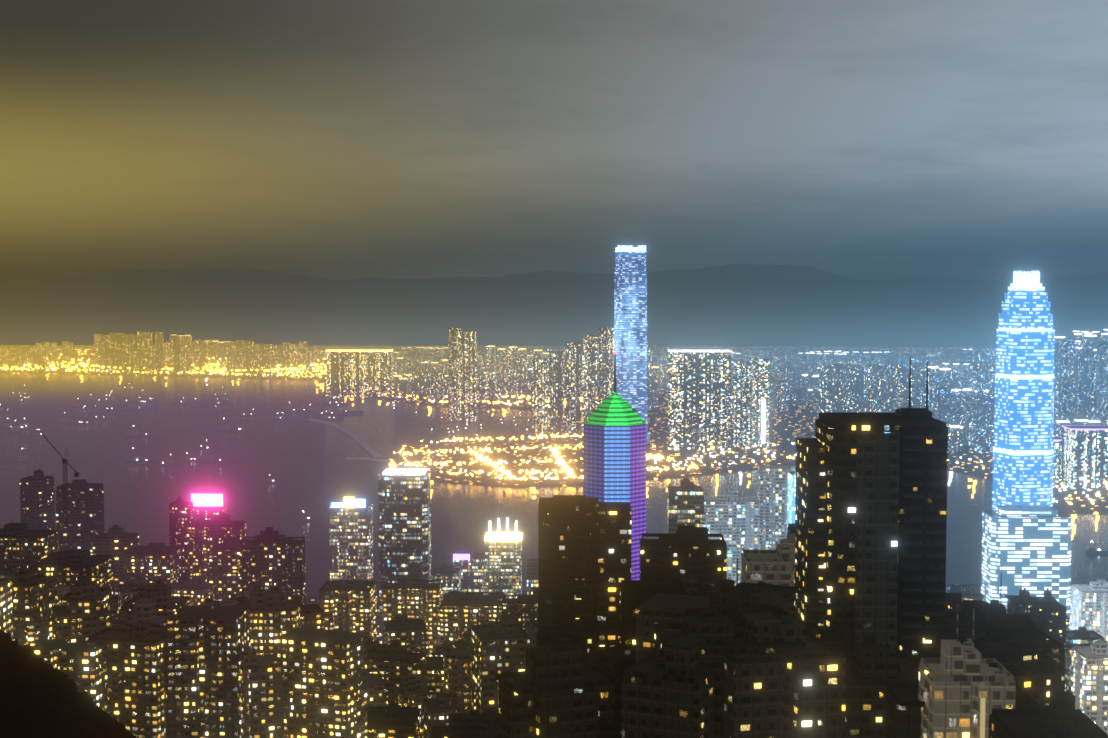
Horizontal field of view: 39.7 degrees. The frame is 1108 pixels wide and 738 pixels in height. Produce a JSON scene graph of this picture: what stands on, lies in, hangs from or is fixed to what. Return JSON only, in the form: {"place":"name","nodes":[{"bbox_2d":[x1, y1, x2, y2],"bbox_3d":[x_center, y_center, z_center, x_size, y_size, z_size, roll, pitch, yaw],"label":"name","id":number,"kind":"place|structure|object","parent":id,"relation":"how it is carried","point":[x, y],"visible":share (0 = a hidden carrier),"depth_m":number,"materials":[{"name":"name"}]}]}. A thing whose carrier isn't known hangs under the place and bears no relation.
{"place":"outdoors","nodes":[
{"label":"outdoors","id":0,"kind":"place"},
{"bbox_2d":[0,640,133,737],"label":"foliage","id":1,"kind":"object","parent":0,"point":[25,696],"depth_m":253.07,"materials":[{"name":"black plant"}]},
{"bbox_2d":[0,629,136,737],"bbox_3d":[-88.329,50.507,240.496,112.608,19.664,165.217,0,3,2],"label":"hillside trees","id":2,"kind":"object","parent":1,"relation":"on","point":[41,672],"visible":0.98,"depth_m":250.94,"materials":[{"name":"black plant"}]},
{"bbox_2d":[0,264,1107,345],"bbox_3d":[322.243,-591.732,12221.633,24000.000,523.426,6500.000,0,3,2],"label":"mountains","id":3,"kind":"structure","parent":0,"point":[754,305],"depth_m":9954.66,"materials":[{"name":"grey"}]},
{"bbox_2d":[0,373,1107,596],"bbox_3d":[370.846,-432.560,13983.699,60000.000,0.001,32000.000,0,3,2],"label":"harbour water","id":4,"kind":"structure","parent":0,"point":[309,467],"depth_m":3270.30,"materials":[{"name":"purple liquid"}]},
{"bbox_2d":[308,418,390,461],"bbox_3d":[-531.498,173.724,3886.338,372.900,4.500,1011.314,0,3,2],"label":"breakwater","id":5,"kind":"object","parent":4,"relation":"in","point":[366,446],"visible":0.79,"depth_m":3705.89,"materials":[{"name":"stone"}]},
{"bbox_2d":[0,385,1107,553],"bbox_3d":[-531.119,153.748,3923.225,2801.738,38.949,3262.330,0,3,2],"label":"boats","id":6,"kind":"object","parent":4,"relation":"on","point":[24,430],"visible":0.85,"depth_m":4217.07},
{"bbox_2d":[46,374,1098,539],"bbox_3d":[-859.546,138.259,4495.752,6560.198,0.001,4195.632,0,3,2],"label":"water glints","id":7,"kind":"object","parent":4,"relation":"on","point":[392,463],"visible":0.46,"depth_m":3138.99,"materials":[{"name":"liquid"}]},
{"bbox_2d":[0,345,1107,513],"bbox_3d":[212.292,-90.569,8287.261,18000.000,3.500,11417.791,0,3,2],"label":"ground","id":8,"kind":"structure","parent":0,"point":[790,425],"depth_m":3671.30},
{"bbox_2d":[0,329,1107,452],"bbox_3d":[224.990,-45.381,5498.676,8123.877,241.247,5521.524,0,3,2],"label":"distant city buildings","id":9,"kind":"structure","parent":8,"relation":"on","point":[960,410],"depth_m":5108.15,"materials":[{"name":"grey glass"}]},
{"bbox_2d":[1,351,1107,510],"bbox_3d":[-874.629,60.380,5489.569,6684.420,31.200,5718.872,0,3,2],"label":"street lamps","id":10,"kind":"object","parent":8,"relation":"on","point":[569,473],"visible":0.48,"depth_m":3408.71,"materials":[{"name":"yellow metal"}]},
{"bbox_2d":[614,245,649,443],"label":"skyscraper","id":11,"kind":"structure","parent":8,"relation":"on","point":[630,311],"depth_m":3717.48,"materials":[{"name":"blue glass"}]},
{"bbox_2d":[326,327,1107,488],"bbox_3d":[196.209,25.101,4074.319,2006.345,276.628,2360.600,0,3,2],"label":"high-rise buildings","id":12,"kind":"structure","parent":8,"relation":"on","point":[699,399],"depth_m":3673.51,"materials":[{"name":"grey glass"}]},
{"bbox_2d":[0,0,1107,283],"label":"sky","id":13,"kind":"structure","parent":0,"point":[316,139],"materials":[{"name":"grey"}]},
{"bbox_2d":[306,584,1070,643],"bbox_3d":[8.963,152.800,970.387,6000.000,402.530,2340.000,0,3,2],"label":"ground","id":14,"kind":"structure","parent":0,"point":[312,599],"depth_m":1943.42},
{"bbox_2d":[37,428,78,527],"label":"tower crane","id":15,"kind":"object","parent":14,"relation":"on","point":[65,461],"visible":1,"depth_m":1106.23,"materials":[{"name":"black metal"}]},
{"bbox_2d":[0,558,1068,737],"bbox_3d":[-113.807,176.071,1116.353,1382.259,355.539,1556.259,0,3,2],"label":"apartment buildings","id":16,"kind":"structure","parent":14,"relation":"on","point":[731,659],"depth_m":604.19,"materials":[{"name":"black glass"}]},
{"bbox_2d":[0,357,1107,737],"bbox_3d":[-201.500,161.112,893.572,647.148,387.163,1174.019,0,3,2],"label":"apartment buildings","id":17,"kind":"structure","parent":14,"relation":"on","point":[864,543],"depth_m":464.84,"materials":[{"name":"black glass"}]},
{"bbox_2d":[583,352,646,579],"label":"skyscraper","id":18,"kind":"structure","parent":14,"relation":"on","point":[614,444],"depth_m":1404.31,"materials":[{"name":"blue glass"}]},
{"bbox_2d":[191,466,1107,733],"bbox_3d":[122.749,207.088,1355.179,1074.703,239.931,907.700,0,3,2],"label":"office buildings","id":19,"kind":"structure","parent":14,"relation":"on","point":[740,524],"depth_m":1505.20,"materials":[{"name":"grey glass"}]},
{"bbox_2d":[787,471,795,525],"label":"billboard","id":20,"kind":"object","parent":14,"relation":"on","point":[791,497],"depth_m":1296.47,"materials":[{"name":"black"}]},
{"bbox_2d":[992,271,1054,509],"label":"skyscraper","id":21,"kind":"structure","parent":14,"relation":"on","point":[1023,459],"depth_m":1819.99,"materials":[{"name":"blue glass"}]},
{"bbox_2d":[981,505,1071,629],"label":"skyscraper podium","id":22,"kind":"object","parent":14,"relation":"on","point":[1027,547],"depth_m":1491.56,"materials":[{"name":"white glass"}]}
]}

